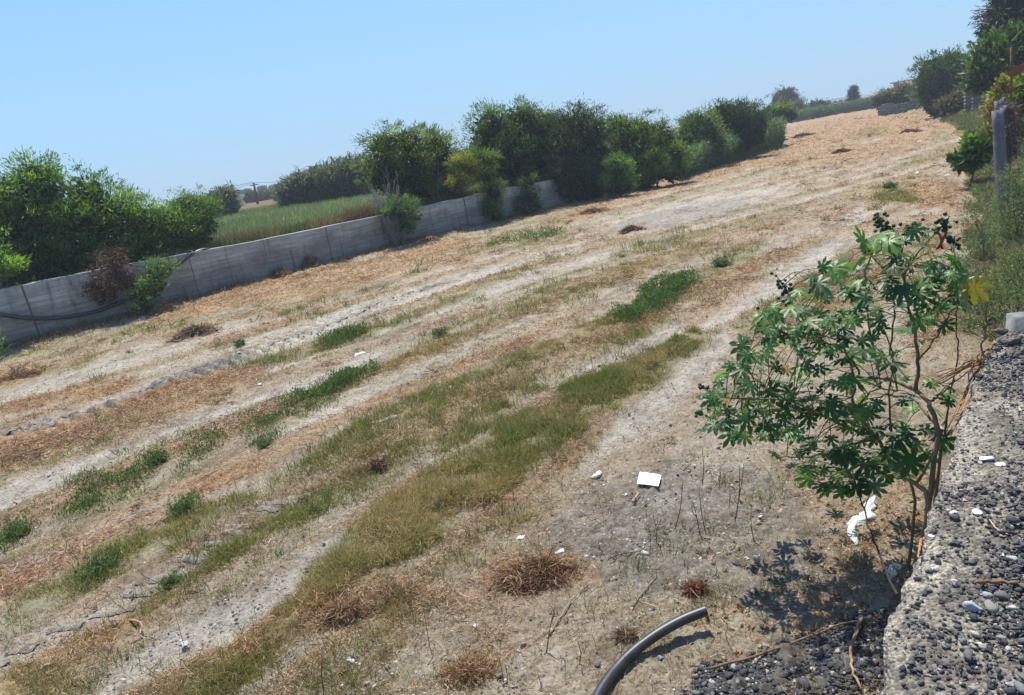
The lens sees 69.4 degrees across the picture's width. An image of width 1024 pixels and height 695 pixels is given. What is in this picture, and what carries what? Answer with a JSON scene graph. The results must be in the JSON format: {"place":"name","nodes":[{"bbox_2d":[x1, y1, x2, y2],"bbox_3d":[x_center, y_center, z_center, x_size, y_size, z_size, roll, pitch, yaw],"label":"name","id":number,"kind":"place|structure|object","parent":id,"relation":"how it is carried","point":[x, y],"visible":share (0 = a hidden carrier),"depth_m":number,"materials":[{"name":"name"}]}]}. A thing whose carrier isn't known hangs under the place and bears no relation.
{"place":"outdoors","nodes":[
{"label":"outdoors","id":0,"kind":"place"},
{"bbox_2d":[8,140,676,286],"bbox_3d":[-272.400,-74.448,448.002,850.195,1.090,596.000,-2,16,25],"label":"field","id":1,"kind":"structure","parent":0,"point":[260,204],"depth_m":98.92,"materials":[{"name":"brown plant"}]},
{"bbox_2d":[0,239,32,287],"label":"leafy bush","id":2,"kind":"object","parent":1,"relation":"on","point":[8,264],"visible":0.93,"depth_m":19.54,"materials":[{"name":"green plant"}]},
{"bbox_2d":[0,145,99,288],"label":"acacia tree","id":3,"kind":"object","parent":1,"relation":"on","point":[30,184],"visible":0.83,"depth_m":21.13,"materials":[{"name":"green plant"}]},
{"bbox_2d":[32,155,144,278],"bbox_3d":[-12.901,-3.733,22.349,2.898,4.137,3.782,-2,16,25],"label":"acacia tree","id":4,"kind":"object","parent":1,"relation":"on","point":[87,196],"visible":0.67,"depth_m":22.00,"materials":[{"name":"green plant"}]},
{"bbox_2d":[92,182,212,262],"bbox_3d":[-11.313,-3.958,23.341,3.619,2.857,2.708,-18,17,-30],"label":"acacia tree","id":5,"kind":"object","parent":1,"relation":"on","point":[158,225],"visible":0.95,"depth_m":23.00,"materials":[{"name":"green plant"}]},
{"bbox_2d":[161,183,229,250],"bbox_3d":[-10.477,-4.219,24.573,2.298,2.438,2.096,-19,18,-32],"label":"leafy bush","id":6,"kind":"object","parent":1,"relation":"on","point":[189,199],"visible":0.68,"depth_m":24.52,"materials":[{"name":"green plant"}]},
{"bbox_2d":[198,180,245,216],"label":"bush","id":7,"kind":"object","parent":1,"relation":"on","point":[227,195],"visible":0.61,"depth_m":60.70,"materials":[{"name":"green plant"}]},
{"bbox_2d":[238,187,266,203],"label":"distant scrub","id":8,"kind":"object","parent":1,"relation":"on","point":[249,197],"visible":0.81,"depth_m":124.55,"materials":[{"name":"green plant"}]},
{"bbox_2d":[269,149,377,207],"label":"cane clump","id":9,"kind":"object","parent":1,"relation":"on","point":[324,182],"visible":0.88,"depth_m":56.78,"materials":[{"name":"green plant"}]},
{"bbox_2d":[348,118,476,202],"bbox_3d":[-4.305,-7.742,31.559,3.098,4.301,6.221,5,20,43],"label":"acacia tree","id":10,"kind":"object","parent":1,"relation":"on","point":[395,154],"visible":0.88,"depth_m":30.93,"materials":[{"name":"green plant"}]},
{"bbox_2d":[440,147,491,196],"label":"flowering bush","id":11,"kind":"object","parent":1,"relation":"on","point":[465,175],"visible":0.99,"depth_m":31.42,"materials":[{"name":"green plant"}]},
{"bbox_2d":[450,93,565,183],"bbox_3d":[0.082,-9.618,35.552,7.651,5.119,4.060,-21,19,-37],"label":"acacia tree","id":12,"kind":"object","parent":1,"relation":"on","point":[517,135],"visible":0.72,"depth_m":34.70,"materials":[{"name":"green plant"}]},
{"bbox_2d":[536,93,620,202],"bbox_3d":[3.279,-9.511,35.987,5.204,5.466,3.076,-22,20,-40],"label":"acacia tree","id":13,"kind":"object","parent":1,"relation":"on","point":[571,175],"visible":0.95,"depth_m":35.41,"materials":[{"name":"green plant"}]},
{"bbox_2d":[0,0,991,219],"label":"sky","id":14,"kind":"structure","parent":0,"point":[163,94],"materials":[{"name":"blue"}]},
{"bbox_2d":[0,74,1023,694],"bbox_3d":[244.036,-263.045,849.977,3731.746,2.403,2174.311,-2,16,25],"label":"ground","id":15,"kind":"structure","parent":0,"point":[714,204],"depth_m":7.98,"materials":[{"name":"soil"}]},
{"bbox_2d":[0,313,19,356],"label":"cane sprout","id":16,"kind":"object","parent":15,"relation":"on","point":[2,351],"visible":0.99,"depth_m":18.50,"materials":[{"name":"green plant"}]},
{"bbox_2d":[0,517,33,540],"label":"weed tuft","id":17,"kind":"object","parent":15,"relation":"on","point":[15,530],"visible":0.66,"depth_m":7.61,"materials":[{"name":"green plant"}]},
{"bbox_2d":[0,366,48,381],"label":"straw heap","id":18,"kind":"object","parent":15,"relation":"on","point":[14,375],"visible":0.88,"depth_m":15.47,"materials":[{"name":"plant"}]},
{"bbox_2d":[56,239,147,306],"bbox_3d":[-11.673,-2.137,21.288,2.104,1.948,2.198,-8,15,6],"label":"dead bush","id":19,"kind":"object","parent":15,"relation":"on","point":[111,260],"visible":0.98,"depth_m":21.10,"materials":[{"name":"dry twigs"},{"name":"bark"},{"name":"dead leaves"}]},
{"bbox_2d":[82,548,128,580],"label":"weed tuft","id":20,"kind":"object","parent":15,"relation":"on","point":[102,562],"visible":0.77,"depth_m":6.50,"materials":[{"name":"green plant"}]},
{"bbox_2d":[122,250,182,315],"bbox_3d":[-10.536,-1.930,21.748,1.832,2.010,1.474,-16,16,-24],"label":"bush","id":21,"kind":"object","parent":15,"relation":"on","point":[144,284],"visible":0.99,"depth_m":21.63,"materials":[{"name":"green plant"}]},
{"bbox_2d":[133,447,187,466],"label":"weed tuft","id":22,"kind":"object","parent":15,"relation":"on","point":[163,457],"visible":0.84,"depth_m":9.05,"materials":[{"name":"green plant"}]},
{"bbox_2d":[127,498,195,529],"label":"weed tuft","id":23,"kind":"object","parent":15,"relation":"on","point":[185,507],"visible":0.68,"depth_m":7.44,"materials":[{"name":"green plant"}]},
{"bbox_2d":[148,302,177,316],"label":"straw heap","id":24,"kind":"object","parent":15,"relation":"on","point":[161,307],"visible":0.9,"depth_m":21.52,"materials":[{"name":"plant"}]},
{"bbox_2d":[155,566,186,589],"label":"weed tuft","id":25,"kind":"object","parent":15,"relation":"on","point":[169,580],"visible":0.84,"depth_m":6.03,"materials":[{"name":"green plant"}]},
{"bbox_2d":[166,322,223,342],"bbox_3d":[-7.384,-0.371,17.144,1.355,0.472,0.821,-17,17,-28],"label":"straw heap","id":26,"kind":"object","parent":15,"relation":"on","point":[192,330],"visible":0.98,"depth_m":17.01,"materials":[{"name":"plant"}]},
{"bbox_2d":[0,279,459,666],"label":"tread ridges","id":27,"kind":"object","parent":15,"relation":"on","point":[65,627],"visible":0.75,"depth_m":6.93,"materials":[{"name":"soil"}]},
{"bbox_2d":[252,435,274,450],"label":"weed tuft","id":28,"kind":"object","parent":15,"relation":"on","point":[262,443],"visible":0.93,"depth_m":9.00,"materials":[{"name":"green plant"}]},
{"bbox_2d":[270,265,292,277],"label":"straw heap","id":29,"kind":"object","parent":15,"relation":"on","point":[280,271],"visible":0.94,"depth_m":25.07,"materials":[{"name":"plant"}]},
{"bbox_2d":[0,190,614,359],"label":"wall foot weeds","id":30,"kind":"object","parent":15,"relation":"on","point":[69,330],"depth_m":21.57,"materials":[{"name":"plant"}]},
{"bbox_2d":[300,254,326,269],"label":"straw heap","id":31,"kind":"object","parent":15,"relation":"on","point":[309,260],"visible":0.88,"depth_m":26.16,"materials":[{"name":"plant"}]},
{"bbox_2d":[0,176,660,346],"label":"concrete wall","id":32,"kind":"structure","parent":15,"relation":"on","point":[210,269],"depth_m":24.24,"materials":[{"name":"concrete"}]},
{"bbox_2d":[0,250,194,319],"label":"water pipe","id":33,"kind":"object","parent":32,"relation":"attached to","point":[183,260],"visible":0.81,"depth_m":20.80,"materials":[{"name":"black plastic"}]},
{"bbox_2d":[97,164,599,268],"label":"wall top weeds","id":34,"kind":"object","parent":32,"relation":"on","point":[355,214],"depth_m":26.99,"materials":[{"name":"green plant"}]},
{"bbox_2d":[313,584,380,632],"bbox_3d":[-1.166,1.863,5.265,0.600,0.334,0.504,-12,15,-10],"label":"straw heap","id":35,"kind":"object","parent":15,"relation":"on","point":[352,609],"visible":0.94,"depth_m":5.21,"materials":[{"name":"plant"}]},
{"bbox_2d":[0,223,706,585],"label":"weeds","id":36,"kind":"object","parent":15,"relation":"on","point":[668,283],"visible":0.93,"depth_m":10.36,"materials":[{"name":"green plant"}]},
{"bbox_2d":[366,455,393,474],"bbox_3d":[-1.395,1.231,7.742,0.341,0.251,0.321,-18,17,-31],"label":"straw heap","id":37,"kind":"object","parent":15,"relation":"on","point":[377,462],"visible":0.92,"depth_m":7.68,"materials":[{"name":"plant"}]},
{"bbox_2d":[363,169,402,245],"bbox_3d":[-4.944,-5.364,28.517,1.509,3.070,1.390,-10,15,-3],"label":"bare shrub","id":38,"kind":"object","parent":15,"relation":"on","point":[394,239],"visible":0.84,"depth_m":28.60,"materials":[{"name":"plant"}]},
{"bbox_2d":[367,573,427,613],"bbox_3d":[-0.853,1.808,5.403,0.551,0.257,0.439,-14,16,-18],"label":"straw heap","id":39,"kind":"object","parent":15,"relation":"on","point":[393,597],"visible":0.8,"depth_m":5.37,"materials":[{"name":"plant"}]},
{"bbox_2d":[372,192,423,245],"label":"leafy bush","id":40,"kind":"object","parent":15,"relation":"on","point":[408,218],"visible":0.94,"depth_m":28.50,"materials":[{"name":"green plant"}]},
{"bbox_2d":[430,325,447,336],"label":"weed tuft","id":41,"kind":"object","parent":15,"relation":"on","point":[437,331],"visible":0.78,"depth_m":13.19,"materials":[{"name":"green plant"}]},
{"bbox_2d":[437,649,497,691],"bbox_3d":[-0.279,1.956,4.489,0.431,0.228,0.402,-2,16,25],"label":"straw heap","id":42,"kind":"object","parent":15,"relation":"on","point":[467,665],"visible":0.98,"depth_m":4.45,"materials":[{"name":"plant"}]},
{"bbox_2d":[465,140,511,220],"bbox_3d":[-0.985,-7.199,32.420,2.095,3.916,2.138,-12,15,-11],"label":"leafy bush","id":43,"kind":"object","parent":15,"relation":"on","point":[487,159],"visible":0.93,"depth_m":32.19,"materials":[{"name":"green plant"}]},
{"bbox_2d":[0,117,980,694],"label":"seedlings","id":44,"kind":"object","parent":15,"relation":"on","point":[544,513],"visible":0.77,"depth_m":5.27,"materials":[{"name":"green plant"}]},
{"bbox_2d":[0,257,991,694],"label":"pebbles","id":45,"kind":"object","parent":15,"relation":"on","point":[598,663],"visible":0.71,"depth_m":5.52,"materials":[{"name":"stone"}]},
{"bbox_2d":[0,112,1021,655],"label":"straw clumps","id":46,"kind":"object","parent":15,"relation":"on","point":[136,506],"visible":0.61,"depth_m":9.98,"materials":[{"name":"plant"}]},
{"bbox_2d":[0,99,1022,694],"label":"cut straw","id":47,"kind":"object","parent":15,"relation":"on","point":[256,467],"visible":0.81,"depth_m":8.62,"materials":[{"name":"plant"}]},
{"bbox_2d":[0,116,1023,694],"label":"meadow grass","id":48,"kind":"structure","parent":15,"relation":"on","point":[406,506],"depth_m":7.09,"materials":[{"name":"plant"}]},
{"bbox_2d":[512,169,546,214],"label":"bush","id":49,"kind":"object","parent":15,"relation":"on","point":[533,206],"visible":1,"depth_m":33.50,"materials":[{"name":"green plant"}]},
{"bbox_2d":[485,546,589,598],"bbox_3d":[0.191,1.606,5.323,0.739,0.328,0.649,-2,16,25],"label":"straw heap","id":50,"kind":"object","parent":15,"relation":"on","point":[543,568],"visible":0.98,"depth_m":5.26,"materials":[{"name":"plant"}]},
{"bbox_2d":[578,207,607,214],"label":"straw heap","id":51,"kind":"object","parent":15,"relation":"on","point":[593,209],"visible":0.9,"depth_m":30.15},
{"bbox_2d":[597,150,641,197],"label":"leafy bush","id":52,"kind":"object","parent":15,"relation":"on","point":[620,184],"visible":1,"depth_m":34.94,"materials":[{"name":"green plant"}]},
{"bbox_2d":[607,623,641,644],"bbox_3d":[0.691,1.767,4.559,0.234,0.142,0.219,-10,15,-5],"label":"straw heap","id":53,"kind":"object","parent":15,"relation":"on","point":[627,633],"visible":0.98,"depth_m":4.53,"materials":[{"name":"plant"}]},
{"bbox_2d":[618,221,647,233],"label":"straw heap","id":54,"kind":"object","parent":15,"relation":"on","point":[631,227],"visible":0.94,"depth_m":22.76,"materials":[{"name":"plant"}]},
{"bbox_2d":[598,107,698,189],"bbox_3d":[6.568,-10.106,37.783,5.793,4.773,3.396,-8,15,6],"label":"acacia tree","id":55,"kind":"object","parent":15,"relation":"on","point":[637,137],"visible":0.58,"depth_m":37.30,"materials":[{"name":"green plant"}]},
{"bbox_2d":[637,472,660,485],"bbox_3d":[1.196,1.147,6.467,0.221,0.014,0.236,-2,16,25],"label":"paper sheet","id":56,"kind":"object","parent":15,"relation":"on","point":[647,478],"visible":1,"depth_m":6.46,"materials":[{"name":"paper"}]},
{"bbox_2d":[592,605,707,694],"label":"pipe offcut","id":57,"kind":"object","parent":15,"relation":"on","point":[630,655],"visible":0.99,"depth_m":4.36,"materials":[{"name":"black plastic"}]},
{"bbox_2d":[637,143,679,186],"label":"leafy bush","id":58,"kind":"object","parent":15,"relation":"on","point":[658,163],"visible":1,"depth_m":36.63,"materials":[{"name":"green plant"}]},
{"bbox_2d":[675,577,713,600],"bbox_3d":[1.202,1.595,4.881,0.235,0.174,0.256,-22,19,-39],"label":"straw heap","id":59,"kind":"object","parent":15,"relation":"on","point":[698,586],"visible":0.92,"depth_m":4.85,"materials":[{"name":"plant"}]},
{"bbox_2d":[665,101,733,156],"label":"acacia tree","id":60,"kind":"object","parent":15,"relation":"on","point":[701,126],"visible":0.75,"depth_m":44.48,"materials":[{"name":"green plant"}]},
{"bbox_2d":[703,255,734,268],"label":"weed tuft","id":61,"kind":"object","parent":15,"relation":"on","point":[719,262],"visible":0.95,"depth_m":15.40,"materials":[{"name":"green plant"}]},
{"bbox_2d":[676,114,788,179],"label":"reed stand","id":62,"kind":"object","parent":15,"relation":"on","point":[705,150],"visible":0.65,"depth_m":46.28,"materials":[{"name":"green plant"}]},
{"bbox_2d":[703,95,778,158],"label":"acacia tree","id":63,"kind":"object","parent":15,"relation":"on","point":[745,118],"visible":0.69,"depth_m":47.95,"materials":[{"name":"green plant"}]},
{"bbox_2d":[756,95,806,123],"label":"distant tree","id":64,"kind":"object","parent":15,"relation":"on","point":[782,108],"visible":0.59,"depth_m":68.05,"materials":[{"name":"green plant"}]},
{"bbox_2d":[764,84,804,106],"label":"distant tree","id":65,"kind":"object","parent":15,"relation":"on","point":[790,93],"visible":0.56,"depth_m":150.90,"materials":[{"name":"green plant"}]},
{"bbox_2d":[646,462,941,664],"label":"leaf litter","id":66,"kind":"object","parent":15,"relation":"on","point":[904,530],"visible":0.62,"depth_m":4.89,"materials":[{"name":"plant"}]},
{"bbox_2d":[787,95,812,109],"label":"distant tree","id":67,"kind":"object","parent":15,"relation":"on","point":[800,103],"visible":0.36,"depth_m":135.22,"materials":[{"name":"green plant"}]},
{"bbox_2d":[805,97,832,107],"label":"distant tree","id":68,"kind":"object","parent":15,"relation":"on","point":[814,104],"visible":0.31,"depth_m":141.13,"materials":[{"name":"green plant"}]},
{"bbox_2d":[792,94,875,121],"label":"reed stand","id":69,"kind":"object","parent":15,"relation":"on","point":[857,104],"visible":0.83,"depth_m":130.33,"materials":[{"name":"green plant"}]},
{"bbox_2d":[694,211,994,595],"bbox_3d":[2.135,0.522,4.044,1.893,2.335,2.949,-10,15,-3],"label":"castor oil plant","id":70,"kind":"object","parent":15,"relation":"on","point":[847,457],"visible":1,"depth_m":4.56,"materials":[{"name":"green plant"}]},
{"bbox_2d":[844,596,859,606],"bbox_3d":[2.085,1.570,4.548,0.081,0.037,0.093,-16,16,-24],"label":"stone","id":71,"kind":"object","parent":15,"relation":"on","point":[853,602],"visible":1,"depth_m":4.54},
{"bbox_2d":[846,83,860,101],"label":"cypress tree","id":72,"kind":"object","parent":15,"relation":"on","point":[853,94],"visible":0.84,"depth_m":142.61,"materials":[{"name":"green plant"}]},
{"bbox_2d":[846,496,876,544],"bbox_3d":[2.567,1.239,5.415,0.164,0.048,0.727,5,20,42],"label":"plastic bag","id":73,"kind":"object","parent":15,"relation":"on","point":[870,505],"visible":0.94,"depth_m":5.38,"materials":[{"name":"plastic"}]},
{"bbox_2d":[884,563,902,579],"bbox_3d":[2.462,1.437,4.790,0.181,0.033,0.080,-22,20,-41],"label":"plastic rag","id":74,"kind":"object","parent":15,"relation":"on","point":[892,573],"visible":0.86,"depth_m":4.78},
{"bbox_2d":[869,77,921,111],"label":"dry hedge","id":75,"kind":"object","parent":15,"relation":"on","point":[895,95],"visible":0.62,"depth_m":88.28,"materials":[{"name":"green plant"}]},
{"bbox_2d":[878,99,918,115],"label":"boundary wall","id":76,"kind":"structure","parent":15,"relation":"on","point":[889,109],"depth_m":85.29,"materials":[{"name":"grey concrete"}]},
{"bbox_2d":[903,44,973,116],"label":"leafy bush","id":77,"kind":"object","parent":15,"relation":"on","point":[935,76],"visible":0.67,"depth_m":60.82,"materials":[{"name":"green plant"}]},
{"bbox_2d":[880,332,1023,694],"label":"retaining ledge","id":78,"kind":"object","parent":15,"relation":"on","point":[895,658],"visible":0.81,"depth_m":2.41,"materials":[{"name":"concrete"}]},
{"bbox_2d":[907,340,994,436],"bbox_3d":[2.857,0.236,4.577,0.576,0.608,2.005,-3,16,22],"label":"dry vine","id":79,"kind":"object","parent":78,"relation":"on","point":[977,361],"visible":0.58,"depth_m":4.51,"materials":[{"name":"plant"}]},
{"bbox_2d":[962,601,983,612],"bbox_3d":[1.351,0.758,2.170,0.054,0.033,0.038,-2,16,25],"label":"stone","id":80,"kind":"object","parent":78,"relation":"on","point":[970,606],"visible":1,"depth_m":2.16,"materials":[{"name":"stone"}]},
{"bbox_2d":[978,579,1020,585],"bbox_3d":[1.486,0.713,2.247,0.125,0.019,0.023,-4,16,20],"label":"stick","id":81,"kind":"object","parent":78,"relation":"on","point":[983,582],"visible":1,"depth_m":2.25,"materials":[{"name":"wood"}]},
{"bbox_2d":[998,336,1022,344],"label":"rubble lump","id":82,"kind":"object","parent":78,"relation":"on","point":[1009,340],"visible":1,"depth_m":4.23,"materials":[{"name":"concrete"}]},
{"bbox_2d":[1004,349,1023,357],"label":"rubble lump","id":83,"kind":"object","parent":78,"relation":"on","point":[1011,353],"visible":0.84,"depth_m":4.00,"materials":[{"name":"concrete"}]},
{"bbox_2d":[1005,312,1023,333],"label":"broken block","id":84,"kind":"object","parent":78,"relation":"on","point":[1014,322],"depth_m":7.19,"materials":[{"name":"grey concrete"}]},
{"bbox_2d":[929,84,987,114],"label":"dry hedge","id":85,"kind":"object","parent":15,"relation":"on","point":[950,104],"visible":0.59,"depth_m":54.43,"materials":[{"name":"green plant"}]},
{"bbox_2d":[943,248,985,310],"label":"weed bush","id":86,"kind":"object","parent":15,"relation":"on","point":[967,257],"visible":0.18,"depth_m":9.87,"materials":[{"name":"green plant"}]},
{"bbox_2d":[964,91,971,113],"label":"block pillar","id":87,"kind":"structure","parent":15,"relation":"on","point":[967,104],"depth_m":49.17,"materials":[{"name":"grey concrete"}]},
{"bbox_2d":[943,128,993,179],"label":"broadleaf shrub","id":88,"kind":"object","parent":15,"relation":"on","point":[975,150],"visible":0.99,"depth_m":20.12,"materials":[{"name":"green plant"}]},
{"bbox_2d":[972,93,985,110],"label":"block wall","id":89,"kind":"structure","parent":15,"relation":"on","point":[975,103],"depth_m":48.09,"materials":[{"name":"grey concrete"}]},
{"bbox_2d":[939,94,1023,342],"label":"bank weeds","id":90,"kind":"object","parent":15,"relation":"on","point":[980,182],"visible":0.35,"depth_m":14.24,"materials":[{"name":"green plant"}]},
{"bbox_2d":[944,273,1023,356],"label":"weed bush","id":91,"kind":"object","parent":15,"relation":"on","point":[970,320],"visible":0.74,"depth_m":7.98,"materials":[{"name":"green plant"}]},
{"bbox_2d":[951,17,1023,100],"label":"leafy tree","id":92,"kind":"object","parent":15,"relation":"on","point":[987,62],"visible":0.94,"depth_m":36.27,"materials":[{"name":"green plant"}]},
{"bbox_2d":[955,194,1019,262],"bbox_3d":[7.729,-1.912,12.041,1.030,1.304,0.796,-2,16,25],"label":"weed bush","id":93,"kind":"object","parent":15,"relation":"on","point":[983,239],"visible":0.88,"depth_m":12.04,"materials":[{"name":"green plant"}]},
{"bbox_2d":[966,0,1023,51],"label":"conifer tree","id":94,"kind":"object","parent":15,"relation":"on","point":[1005,10],"visible":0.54,"depth_m":40.21,"materials":[{"name":"green plant"}]},
{"bbox_2d":[976,73,1023,142],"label":"creeper","id":95,"kind":"object","parent":15,"relation":"on","point":[1004,86],"visible":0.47,"depth_m":23.35,"materials":[{"name":"green plant"}]},
{"bbox_2d":[978,64,1023,140],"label":"creeper","id":96,"kind":"object","parent":15,"relation":"on","point":[1018,97],"visible":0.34,"depth_m":23.66,"materials":[{"name":"green plant"}]},
{"bbox_2d":[991,106,1012,217],"bbox_3d":[9.925,-3.626,14.797,0.739,2.370,0.313,-15,16,-21],"label":"fence post","id":97,"kind":"object","parent":15,"relation":"on","point":[999,140],"visible":0.72,"depth_m":14.59,"materials":[{"name":"grey concrete"}]},
{"bbox_2d":[989,80,1023,193],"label":"dead creeper","id":98,"kind":"object","parent":97,"relation":"attached to","point":[1011,113],"visible":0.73,"depth_m":15.74,"materials":[{"name":"plant"}]},
{"bbox_2d":[982,240,1023,311],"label":"weed bush","id":99,"kind":"object","parent":15,"relation":"on","point":[1019,258],"visible":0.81,"depth_m":8.60,"materials":[{"name":"green plant"}]},
{"bbox_2d":[983,160,1023,248],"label":"weed bush","id":100,"kind":"object","parent":15,"relation":"on","point":[1017,194],"visible":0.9,"depth_m":12.35,"materials":[{"name":"green plant"}]},
{"bbox_2d":[1009,47,1012,149],"bbox_3d":[14.850,-7.199,22.025,0.066,3.298,0.086,-22,19,-40],"label":"rusty pole","id":101,"kind":"object","parent":15,"relation":"on","point":[1011,78],"visible":0.42,"depth_m":21.82,"materials":[{"name":"metal"}]},
{"bbox_2d":[1005,63,1023,76],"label":"rusty basin","id":102,"kind":"object","parent":101,"relation":"attached to","point":[1014,71],"visible":1,"depth_m":21.15,"materials":[{"name":"metal"}]},
{"bbox_2d":[682,604,895,694],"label":"spilled gravel","id":103,"kind":"structure","parent":0,"point":[827,663],"depth_m":4.09,"materials":[{"name":"gravel"}]},
{"bbox_2d":[709,617,883,669],"bbox_3d":[1.639,1.686,4.248,1.115,0.039,0.039,-12,15,-11],"label":"stick","id":104,"kind":"object","parent":103,"relation":"on","point":[758,654],"visible":0.98,"depth_m":4.21,"materials":[{"name":"wood"}]},
{"bbox_2d":[849,614,863,689],"bbox_3d":[1.908,1.675,4.104,0.073,0.055,0.581,-2,17,27],"label":"stick","id":105,"kind":"object","parent":103,"relation":"on","point":[858,625],"visible":0.99,"depth_m":4.13,"materials":[{"name":"wood"}]},
{"bbox_2d":[891,331,1023,694],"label":"loose gravel","id":106,"kind":"structure","parent":0,"point":[991,606],"depth_m":2.28,"materials":[{"name":"gravel"}]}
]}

